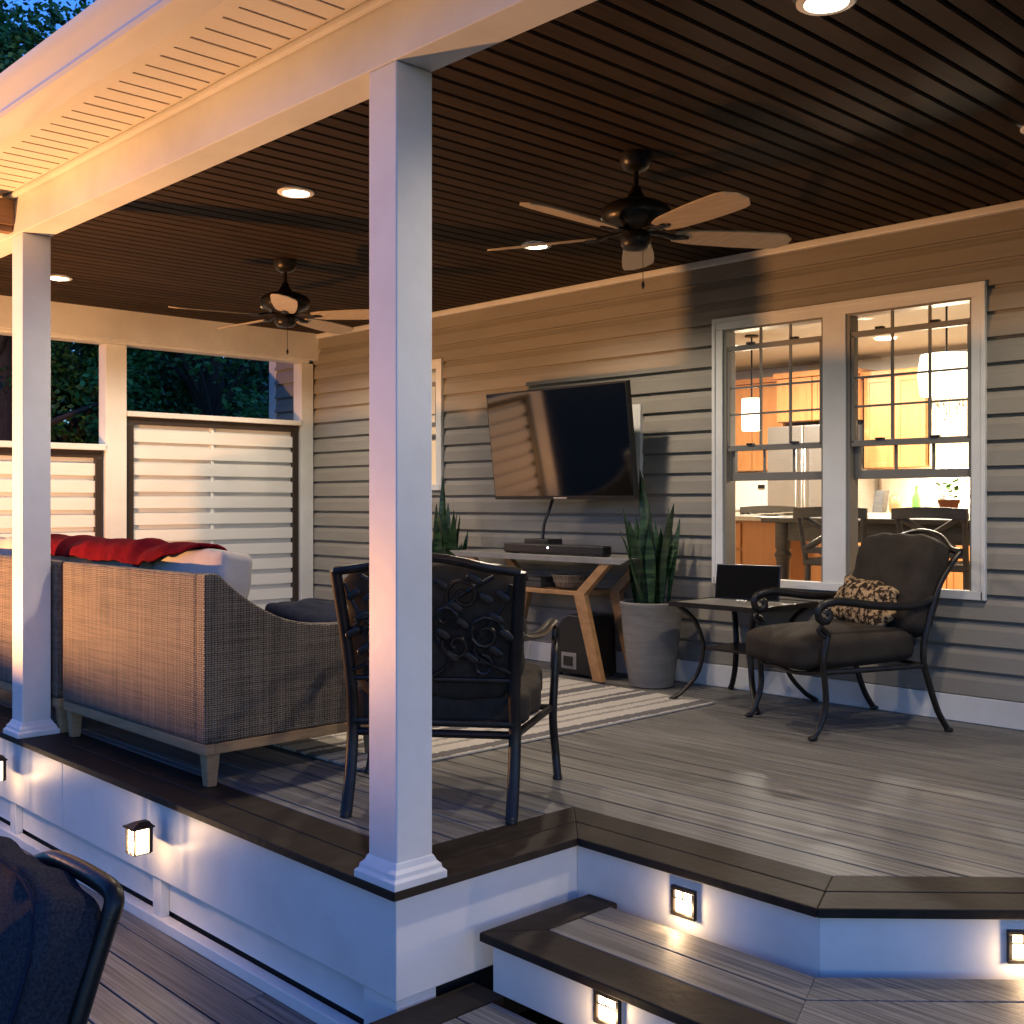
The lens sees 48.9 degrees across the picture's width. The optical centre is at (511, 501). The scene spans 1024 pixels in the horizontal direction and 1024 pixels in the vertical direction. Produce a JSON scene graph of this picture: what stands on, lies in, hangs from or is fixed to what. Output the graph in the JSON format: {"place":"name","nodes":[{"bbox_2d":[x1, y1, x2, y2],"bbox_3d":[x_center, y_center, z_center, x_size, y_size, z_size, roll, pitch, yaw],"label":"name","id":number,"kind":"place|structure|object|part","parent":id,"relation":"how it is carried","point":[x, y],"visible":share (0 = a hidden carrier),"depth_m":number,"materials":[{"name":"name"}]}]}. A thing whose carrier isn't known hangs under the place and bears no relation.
{"place":"outdoors","nodes":[
{"label":"outdoors","id":0,"kind":"place"},
{"bbox_2d":[0,0,223,422],"label":"sky","id":1,"kind":"structure","parent":0,"point":[72,2],"materials":[{"name":"blue"}]},
{"bbox_2d":[21,848,316,1023],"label":"deck","id":2,"kind":"structure","parent":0,"point":[151,974],"depth_m":3.86,"materials":[{"name":"grey"}]},
{"bbox_2d":[0,836,124,1023],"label":"patio chair","id":3,"kind":"object","parent":2,"relation":"on","point":[58,927],"visible":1,"depth_m":1.96,"materials":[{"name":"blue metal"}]},
{"bbox_2d":[369,894,1023,1023],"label":"deck steps","id":4,"kind":"structure","parent":2,"relation":"on","point":[560,962],"depth_m":3.15,"materials":[{"name":"grey wood"}]},
{"bbox_2d":[593,989,621,1023],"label":"step light","id":5,"kind":"object","parent":4,"relation":"attached to","point":[607,1009],"visible":0.94,"depth_m":3.08,"materials":[{"name":"white glass"}]},
{"bbox_2d":[0,659,1023,1023],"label":"deck","id":6,"kind":"structure","parent":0,"point":[858,843],"depth_m":3.96,"materials":[{"name":"grey wood"}]},
{"bbox_2d":[0,755,7,781],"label":"deck lantern","id":7,"kind":"object","parent":6,"relation":"attached to","point":[3,759],"visible":1,"depth_m":5.37,"materials":[{"name":"white glass"}]},
{"bbox_2d":[3,232,59,738],"bbox_3d":[-2.346,-0.082,5.505,0.200,2.424,0.200,0,0,-44],"label":"porch post","id":8,"kind":"object","parent":6,"relation":"on","point":[31,485],"visible":1,"depth_m":5.46,"materials":[{"name":"white paint"}]},
{"bbox_2d":[0,537,90,732],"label":"wicker sofa","id":9,"kind":"object","parent":6,"relation":"on","point":[57,699],"visible":0.2,"depth_m":5.54,"materials":[{"name":"brown wicker"}]},
{"bbox_2d":[123,819,154,856],"bbox_3d":[-1.414,1.272,4.273,0.088,0.117,0.088,0,0,-44],"label":"deck lantern","id":10,"kind":"object","parent":6,"relation":"attached to","point":[139,837],"visible":1,"depth_m":4.25,"materials":[{"name":"white glass"}]},
{"bbox_2d":[0,343,312,600],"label":"end wall frame","id":11,"kind":"object","parent":6,"relation":"on","point":[114,413],"visible":0.54,"depth_m":8.85,"materials":[{"name":"white paint"}]},
{"bbox_2d":[0,448,101,537],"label":"privacy screen","id":12,"kind":"object","parent":11,"relation":"attached to","point":[76,492],"visible":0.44,"depth_m":8.60,"materials":[{"name":"white wood"}]},
{"bbox_2d":[127,417,297,609],"bbox_3d":[-2.481,0.200,9.453,1.580,1.740,0.055,0,0,-44],"label":"privacy screen","id":13,"kind":"object","parent":11,"relation":"attached to","point":[230,486],"visible":0.63,"depth_m":9.50,"materials":[{"name":"white wood"}]},
{"bbox_2d":[63,547,368,786],"bbox_3d":[-1.359,0.662,5.233,0.901,0.935,1.390,0,0,-44],"label":"wicker sofa","id":14,"kind":"object","parent":6,"relation":"on","point":[195,650],"visible":0.91,"depth_m":4.69,"materials":[{"name":"brown wicker"}]},
{"bbox_2d":[51,534,227,566],"bbox_3d":[-1.871,0.300,5.361,0.258,0.272,1.821,0,0,-44],"label":"throw blanket","id":15,"kind":"object","parent":14,"relation":"on","point":[136,553],"visible":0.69,"depth_m":5.14,"materials":[{"name":"red fabric"}]},
{"bbox_2d":[265,598,336,622],"bbox_3d":[-0.856,0.539,5.131,0.480,0.182,0.384,0,0,35],"label":"throw pillow","id":16,"kind":"object","parent":14,"relation":"on","point":[312,610],"visible":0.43,"depth_m":5.04,"materials":[{"name":"grey fabric"}]},
{"bbox_2d":[354,61,446,892],"bbox_3d":[-0.336,-0.082,3.397,0.200,2.424,0.200,0,0,-44],"label":"porch post","id":17,"kind":"object","parent":6,"relation":"on","point":[400,856],"visible":1,"depth_m":3.35,"materials":[{"name":"white paint"}]},
{"bbox_2d":[329,553,561,824],"bbox_3d":[-0.249,0.653,4.348,0.830,0.951,0.803,0,0,8],"label":"patio armchair","id":18,"kind":"object","parent":6,"relation":"on","point":[484,675],"visible":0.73,"depth_m":4.04,"materials":[{"name":"brown metal"}]},
{"bbox_2d":[432,477,467,562],"bbox_3d":[-0.464,0.465,8.261,0.398,1.329,0.505,0,0,-44],"label":"snake plant","id":19,"kind":"object","parent":6,"relation":"on","point":[445,536],"visible":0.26,"depth_m":8.22,"materials":[{"name":"green plant"}]},
{"bbox_2d":[273,675,713,772],"bbox_3d":[-0.820,1.123,6.629,2.365,0.011,3.175,0,0,-44],"label":"area rug","id":20,"kind":"object","parent":6,"relation":"on","point":[582,706],"visible":0.24,"depth_m":5.82,"materials":[{"name":"beige fabric"}]},
{"bbox_2d":[450,549,655,682],"bbox_3d":[0.284,0.732,7.540,0.420,0.773,1.676,0,0,-44],"label":"console table","id":21,"kind":"object","parent":6,"relation":"on","point":[587,587],"visible":0.52,"depth_m":7.22,"materials":[{"name":"brown wood"}]},
{"bbox_2d":[526,576,555,586],"bbox_3d":[0.207,0.537,7.592,0.180,0.064,0.140,0,0,-44],"label":"book stack","id":22,"kind":"object","parent":21,"relation":"on","point":[540,581],"visible":0.82,"depth_m":7.53,"materials":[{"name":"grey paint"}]},
{"bbox_2d":[524,499,561,543],"bbox_3d":[0.234,0.062,7.665,0.201,0.564,0.230,0,0,-44],"label":"media box","id":23,"kind":"object","parent":21,"relation":"on","point":[542,540],"visible":0.56,"depth_m":7.66,"materials":[{"name":"black plastic"}]},
{"bbox_2d":[504,542,610,556],"bbox_3d":[0.284,0.311,7.361,0.086,0.066,0.900,0,0,-44],"label":"soundbar","id":24,"kind":"object","parent":21,"relation":"on","point":[591,550],"visible":1,"depth_m":7.29,"materials":[{"name":"black plastic"}]},
{"bbox_2d":[551,573,590,588],"bbox_3d":[0.386,0.521,7.389,0.263,0.096,0.263,0,0,-44],"label":"basket","id":25,"kind":"object","parent":21,"relation":"on","point":[569,580],"visible":0.88,"depth_m":7.30,"materials":[{"name":"wicker"}]},
{"bbox_2d":[559,612,615,678],"bbox_3d":[0.473,0.929,7.348,0.252,0.399,0.340,0,0,-44],"label":"subwoofer","id":26,"kind":"object","parent":6,"relation":"on","point":[573,658],"visible":0.82,"depth_m":7.26,"materials":[{"name":"black plastic"}]},
{"bbox_2d":[619,471,681,688],"bbox_3d":[0.856,0.460,6.926,0.391,1.339,0.391,0,0,13],"label":"snake plant","id":27,"kind":"object","parent":6,"relation":"on","point":[651,622],"visible":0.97,"depth_m":6.82,"materials":[{"name":"green plant"}]},
{"bbox_2d":[671,884,696,921],"bbox_3d":[0.532,1.242,3.493,0.015,0.092,0.092,0,0,-44],"label":"step light","id":28,"kind":"object","parent":6,"relation":"attached to","point":[684,902],"visible":1,"depth_m":3.49,"materials":[{"name":"white glass"}]},
{"bbox_2d":[668,597,817,714],"bbox_3d":[1.311,0.847,6.391,0.608,0.565,0.610,0,0,-44],"label":"side table","id":29,"kind":"object","parent":6,"relation":"on","point":[736,647],"visible":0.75,"depth_m":6.37,"materials":[{"name":"black metal"}]},
{"bbox_2d":[715,564,780,601],"bbox_3d":[1.370,0.463,6.490,0.390,0.202,0.117,0,0,34],"label":"flat screen tablet","id":30,"kind":"object","parent":29,"relation":"on","point":[739,581],"visible":0.98,"depth_m":6.46,"materials":[{"name":"black plastic"}]},
{"bbox_2d":[745,529,962,740],"bbox_3d":[1.702,0.634,5.727,0.940,0.990,0.652,0,0,-16],"label":"patio armchair","id":31,"kind":"object","parent":6,"relation":"on","point":[913,567],"visible":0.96,"depth_m":5.51,"materials":[{"name":"brown metal"}]},
{"bbox_2d":[831,575,898,626],"bbox_3d":[1.793,0.511,5.731,0.162,0.257,0.451,0,0,-24],"label":"lumbar pillow","id":32,"kind":"object","parent":31,"relation":"on","point":[853,587],"visible":0.87,"depth_m":5.67,"materials":[{"name":"fabric"}]},
{"bbox_2d":[1007,929,1023,963],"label":"step light","id":33,"kind":"object","parent":6,"relation":"attached to","point":[1015,946],"visible":1,"depth_m":3.14,"materials":[{"name":"white glass"}]},
{"bbox_2d":[518,1009,562,1023],"bbox_3d":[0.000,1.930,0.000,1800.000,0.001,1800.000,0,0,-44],"label":"ground","id":34,"kind":"structure","parent":0,"point":[534,1016],"depth_m":4.22,"materials":[{"name":"black plant"}]},
{"bbox_2d":[0,0,98,440],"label":"tree","id":35,"kind":"object","parent":34,"relation":"on","point":[15,36],"visible":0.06,"depth_m":14.11,"materials":[{"name":"green plant"}]},
{"bbox_2d":[57,411,88,443],"bbox_3d":[-9.731,-1.532,16.937,6.370,6.962,6.609,0,0,-44],"label":"tree","id":36,"kind":"object","parent":34,"relation":"on","point":[66,425],"visible":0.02,"depth_m":17.93,"materials":[{"name":"green plant"}]},
{"bbox_2d":[0,342,197,443],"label":"tree","id":37,"kind":"object","parent":34,"relation":"on","point":[69,359],"visible":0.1,"depth_m":15.35,"materials":[{"name":"green plant"}]},
{"bbox_2d":[51,342,268,443],"bbox_3d":[-4.398,-0.968,16.046,4.775,5.845,5.198,0,0,5],"label":"tree","id":38,"kind":"object","parent":34,"relation":"on","point":[201,378],"visible":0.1,"depth_m":15.35,"materials":[{"name":"green plant"}]},
{"bbox_2d":[56,344,268,433],"bbox_3d":[-7.792,-2.037,20.246,7.727,8.267,7.449,0,0,-8],"label":"tree","id":39,"kind":"object","parent":34,"relation":"on","point":[68,394],"visible":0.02,"depth_m":17.93,"materials":[{"name":"green plant"}]},
{"bbox_2d":[128,348,268,416],"bbox_3d":[-4.726,-1.356,20.034,5.882,6.612,6.518,0,0,-44],"label":"tree","id":40,"kind":"object","parent":34,"relation":"on","point":[256,374],"visible":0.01,"depth_m":17.58,"materials":[{"name":"green plant"}]},
{"bbox_2d":[269,199,1023,730],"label":"house","id":41,"kind":"structure","parent":34,"relation":"on","point":[663,341],"depth_m":6.86,"materials":[{"name":"beige wood"}]},
{"bbox_2d":[432,358,444,489],"bbox_3d":[-0.826,-0.603,9.131,0.110,1.026,0.910,0,0,-44],"label":"window","id":42,"kind":"structure","parent":41,"relation":"in","point":[437,364],"depth_m":8.79,"materials":[{"name":"white paint"}]},
{"bbox_2d":[0,0,1023,363],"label":"porch roof","id":43,"kind":"structure","parent":41,"relation":"attached to","point":[156,156],"depth_m":4.54,"materials":[{"name":"black"}]},
{"bbox_2d":[0,197,13,233],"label":"pergola beam","id":44,"kind":"structure","parent":43,"relation":"attached to","point":[6,215],"depth_m":5.45,"materials":[{"name":"brown wood"}]},
{"bbox_2d":[51,275,72,280],"bbox_3d":[-3.013,-1.484,7.491,0.176,0.009,0.176,0,0,-44],"label":"recessed light","id":45,"kind":"object","parent":43,"relation":"attached to","point":[59,278],"visible":0.73,"depth_m":7.49,"materials":[{"name":"white glass"}]},
{"bbox_2d":[168,258,368,354],"bbox_3d":[-1.441,-1.194,6.986,1.346,0.589,1.302,0,0,-44],"label":"ceiling fan","id":46,"kind":"object","parent":43,"relation":"hanging from","point":[285,305],"visible":0.98,"depth_m":6.90,"materials":[{"name":"brown wood"}]},
{"bbox_2d":[277,187,313,198],"bbox_3d":[-1.039,-1.484,5.421,0.176,0.009,0.176,0,0,-44],"label":"recessed light","id":47,"kind":"object","parent":43,"relation":"attached to","point":[295,192],"visible":1,"depth_m":5.41,"materials":[{"name":"white glass"}]},
{"bbox_2d":[521,242,550,249],"bbox_3d":[0.140,-1.484,6.546,0.176,0.009,0.176,0,0,-44],"label":"recessed light","id":48,"kind":"object","parent":43,"relation":"attached to","point":[538,247],"visible":0.72,"depth_m":6.55,"materials":[{"name":"white glass"}]},
{"bbox_2d":[487,149,791,288],"bbox_3d":[0.502,-1.194,4.791,1.302,0.589,1.346,0,0,-44],"label":"ceiling fan","id":49,"kind":"object","parent":43,"relation":"hanging from","point":[635,218],"visible":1,"depth_m":4.77,"materials":[{"name":"brown wood"}]},
{"bbox_2d":[796,0,856,15],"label":"recessed light","id":50,"kind":"object","parent":43,"relation":"attached to","point":[819,7],"visible":1,"depth_m":3.38,"materials":[{"name":"white glass"}]},
{"bbox_2d":[486,380,638,498],"bbox_3d":[0.391,-0.386,7.542,0.366,0.738,1.285,0,0,-44],"label":"television","id":51,"kind":"object","parent":41,"relation":"attached to","point":[572,442],"visible":1,"depth_m":7.38,"materials":[{"name":"black plastic"}]},
{"bbox_2d":[632,404,642,482],"bbox_3d":[0.798,-0.378,7.364,0.038,0.515,0.125,0,0,-44],"label":"outlet box","id":52,"kind":"object","parent":41,"relation":"attached to","point":[637,409],"visible":0.3,"depth_m":7.32,"materials":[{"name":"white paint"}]},
{"bbox_2d":[432,303,969,512],"bbox_3d":[3.493,-0.230,8.376,4.918,2.600,10.900,0,0,-44],"label":"kitchen room","id":53,"kind":"object","parent":41,"relation":"in","point":[874,352],"visible":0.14,"depth_m":10.93,"materials":[{"name":"beige paint"}]},
{"bbox_2d":[741,334,758,430],"bbox_3d":[2.116,-1.050,9.951,0.180,0.840,0.180,0,0,-44],"label":"pendant lamp","id":54,"kind":"object","parent":53,"relation":"hanging from","point":[750,422],"visible":0.81,"depth_m":9.88,"materials":[{"name":"white glass"}]},
{"bbox_2d":[735,376,799,472],"bbox_3d":[2.446,-0.830,12.575,0.400,1.000,1.640,0,0,-44],"label":"kitchen cabinet","id":55,"kind":"object","parent":53,"relation":"attached to","point":[750,461],"visible":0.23,"depth_m":12.14,"materials":[{"name":"orange wood"}]},
{"bbox_3d":[2.326,-0.800,12.460,0.030,0.928,1.568,0,0,-44],"label":"door","id":56,"kind":"part","parent":55,"relation":"part of","materials":[{"name":"orange wood"}]},
{"bbox_2d":[735,515,820,581],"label":"kitchen island","id":57,"kind":"structure","parent":53,"relation":"on","point":[754,540],"depth_m":8.48,"materials":[{"name":"orange wood"}]},
{"bbox_3d":[1.568,0.580,8.773,0.016,0.840,0.510,0,0,-44],"label":"door","id":58,"kind":"part","parent":57,"relation":"part of","materials":[{"name":"orange wood"}]},
{"bbox_2d":[736,512,792,515],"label":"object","id":59,"kind":"object","parent":57,"relation":"on","point":[775,514],"visible":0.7,"depth_m":8.55,"materials":[{"name":"beige"}]},
{"bbox_2d":[740,506,820,554],"bbox_3d":[2.088,0.530,8.760,0.480,1.000,0.510,0,0,-14],"label":"dining chair","id":60,"kind":"object","parent":53,"relation":"on","point":[747,510],"visible":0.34,"depth_m":8.97,"materials":[{"name":"grey paint"}]},
{"bbox_2d":[773,368,875,424],"bbox_3d":[3.237,-1.075,11.601,0.600,0.510,0.900,0,0,-44],"label":"kitchen cabinet","id":61,"kind":"object","parent":53,"relation":"attached to","point":[805,396],"visible":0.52,"depth_m":11.50,"materials":[{"name":"orange wood"}]},
{"bbox_3d":[3.045,-1.045,11.418,0.030,0.438,0.828,0,0,-44],"label":"door","id":62,"kind":"part","parent":61,"relation":"part of","materials":[{"name":"orange wood"}]},
{"bbox_2d":[793,507,867,580],"bbox_3d":[2.133,0.530,7.276,0.480,1.000,0.510,0,0,38],"label":"dining chair","id":63,"kind":"object","parent":53,"relation":"on","point":[804,514],"visible":0.35,"depth_m":7.21,"materials":[{"name":"grey paint"}]},
{"bbox_2d":[761,516,969,579],"bbox_3d":[2.726,0.570,7.624,1.030,0.920,1.770,0,0,-44],"label":"dining table","id":64,"kind":"object","parent":53,"relation":"on","point":[786,531],"visible":0.16,"depth_m":7.69,"materials":[{"name":"grey paint"}]},
{"bbox_2d":[860,367,936,468],"bbox_3d":[3.851,-0.810,11.102,0.400,0.960,0.710,0,0,-44],"label":"kitchen cabinet","id":65,"kind":"object","parent":53,"relation":"attached to","point":[910,420],"visible":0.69,"depth_m":10.96,"materials":[{"name":"orange wood"}]},
{"bbox_3d":[3.731,-0.780,10.988,0.030,0.888,0.638,0,0,-44],"label":"door","id":66,"kind":"part","parent":65,"relation":"part of","materials":[{"name":"orange wood"}]},
{"bbox_2d":[858,512,969,589],"bbox_3d":[4.710,0.559,10.021,0.650,0.902,3.440,0,0,-44],"label":"kitchen cabinet","id":67,"kind":"object","parent":53,"relation":"on","point":[953,580],"depth_m":10.30,"materials":[{"name":"white wood"}]},
{"bbox_2d":[872,490,889,512],"bbox_3d":[3.628,-0.003,11.090,0.160,0.220,0.100,0,0,-44],"label":"knife block","id":68,"kind":"object","parent":67,"relation":"on","point":[880,502],"depth_m":11.05,"materials":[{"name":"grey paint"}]},
{"bbox_2d":[889,492,901,512],"bbox_3d":[3.724,0.007,10.946,0.118,0.200,0.120,0,0,-44],"label":"canister","id":69,"kind":"object","parent":67,"relation":"on","point":[895,499],"visible":0.73,"depth_m":10.90,"materials":[{"name":"yellow"}]},
{"bbox_3d":[4.499,0.580,9.820,0.030,0.848,3.388,0,0,-44],"label":"door","id":70,"kind":"part","parent":67,"relation":"part of","materials":[{"name":"orange wood"}]},
{"bbox_2d":[912,486,920,506],"bbox_3d":[3.861,-0.023,10.759,0.080,0.260,0.080,0,0,-44],"label":"bottle","id":71,"kind":"object","parent":67,"relation":"on","point":[916,499],"visible":0.66,"depth_m":10.73,"materials":[{"name":"green glass"}]},
{"bbox_2d":[938,495,947,506],"bbox_3d":[4.040,0.022,10.571,0.090,0.170,0.090,0,0,-44],"label":"jar","id":72,"kind":"object","parent":67,"relation":"on","point":[941,497],"visible":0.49,"depth_m":10.54,"materials":[{"name":"ceramic"}]},
{"bbox_2d":[928,478,968,507],"bbox_3d":[2.975,-0.025,7.674,0.279,0.269,0.284,0,0,-44],"label":"potted plant","id":73,"kind":"object","parent":67,"relation":"on","point":[949,503],"visible":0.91,"depth_m":7.63,"materials":[{"name":"green plant"}]},
{"bbox_2d":[891,507,969,589],"bbox_3d":[2.607,0.530,6.749,0.510,1.000,0.480,0,0,-40],"label":"dining chair","id":74,"kind":"object","parent":53,"relation":"on","point":[956,516],"visible":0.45,"depth_m":6.53,"materials":[{"name":"grey paint"}]},
{"bbox_2d":[917,306,966,424],"bbox_3d":[2.983,-0.997,7.738,0.377,0.947,0.380,0,0,-44],"label":"chandelier","id":75,"kind":"object","parent":53,"relation":"hanging from","point":[947,384],"visible":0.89,"depth_m":7.60,"materials":[{"name":"white glass"}]},
{"bbox_2d":[930,396,968,467],"bbox_3d":[4.418,-0.810,10.523,0.380,0.960,0.990,0,0,-44],"label":"kitchen cabinet","id":76,"kind":"object","parent":53,"relation":"attached to","point":[951,454],"visible":0.09,"depth_m":10.59,"materials":[{"name":"wood"}]},
{"bbox_3d":[4.305,-0.780,10.415,0.030,0.888,0.918,0,0,-44],"label":"door","id":77,"kind":"part","parent":76,"relation":"part of","materials":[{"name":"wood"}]},
{"bbox_2d":[935,467,968,468],"bbox_3d":[4.446,-0.317,10.392,0.060,0.018,1.100,0,0,-44],"label":"undercabinet light","id":78,"kind":"object","parent":76,"relation":"attached to","point":[951,467],"visible":0.33,"depth_m":10.65,"materials":[{"name":"beige"}]},
{"bbox_2d":[712,281,986,600],"bbox_3d":[1.844,-0.308,6.334,0.112,1.616,1.684,0,0,-44],"label":"window","id":79,"kind":"structure","parent":41,"relation":"in","point":[841,449],"depth_m":6.28,"materials":[{"name":"white paint"}]},
{"bbox_2d":[735,481,767,510],"bbox_3d":[2.635,-0.075,12.236,0.495,0.350,0.630,0,0,-44],"label":"microwave","id":80,"kind":"object","parent":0,"point":[751,493],"visible":0.18,"depth_m":11.98,"materials":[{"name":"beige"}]},
{"bbox_3d":[2.412,-0.075,12.120,0.013,0.310,0.450,0,0,-44],"label":"door","id":81,"kind":"part","parent":80,"relation":"part of","materials":[{"name":"beige"}]},
{"bbox_2d":[768,424,877,512],"bbox_3d":[3.160,0.130,11.528,0.812,1.800,0.840,0,0,-44],"label":"fridge","id":82,"kind":"object","parent":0,"point":[799,493],"visible":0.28,"depth_m":11.33,"materials":[{"name":"metal"}]},
{"bbox_3d":[2.761,-0.128,11.437,0.109,1.275,0.410,0,0,-44],"label":"door","id":83,"kind":"part","parent":82,"relation":"part of","materials":[{"name":"metal"}]},
{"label":"door","id":84,"kind":"part","parent":82,"relation":"part of","materials":[{"name":"metal"}]}
]}

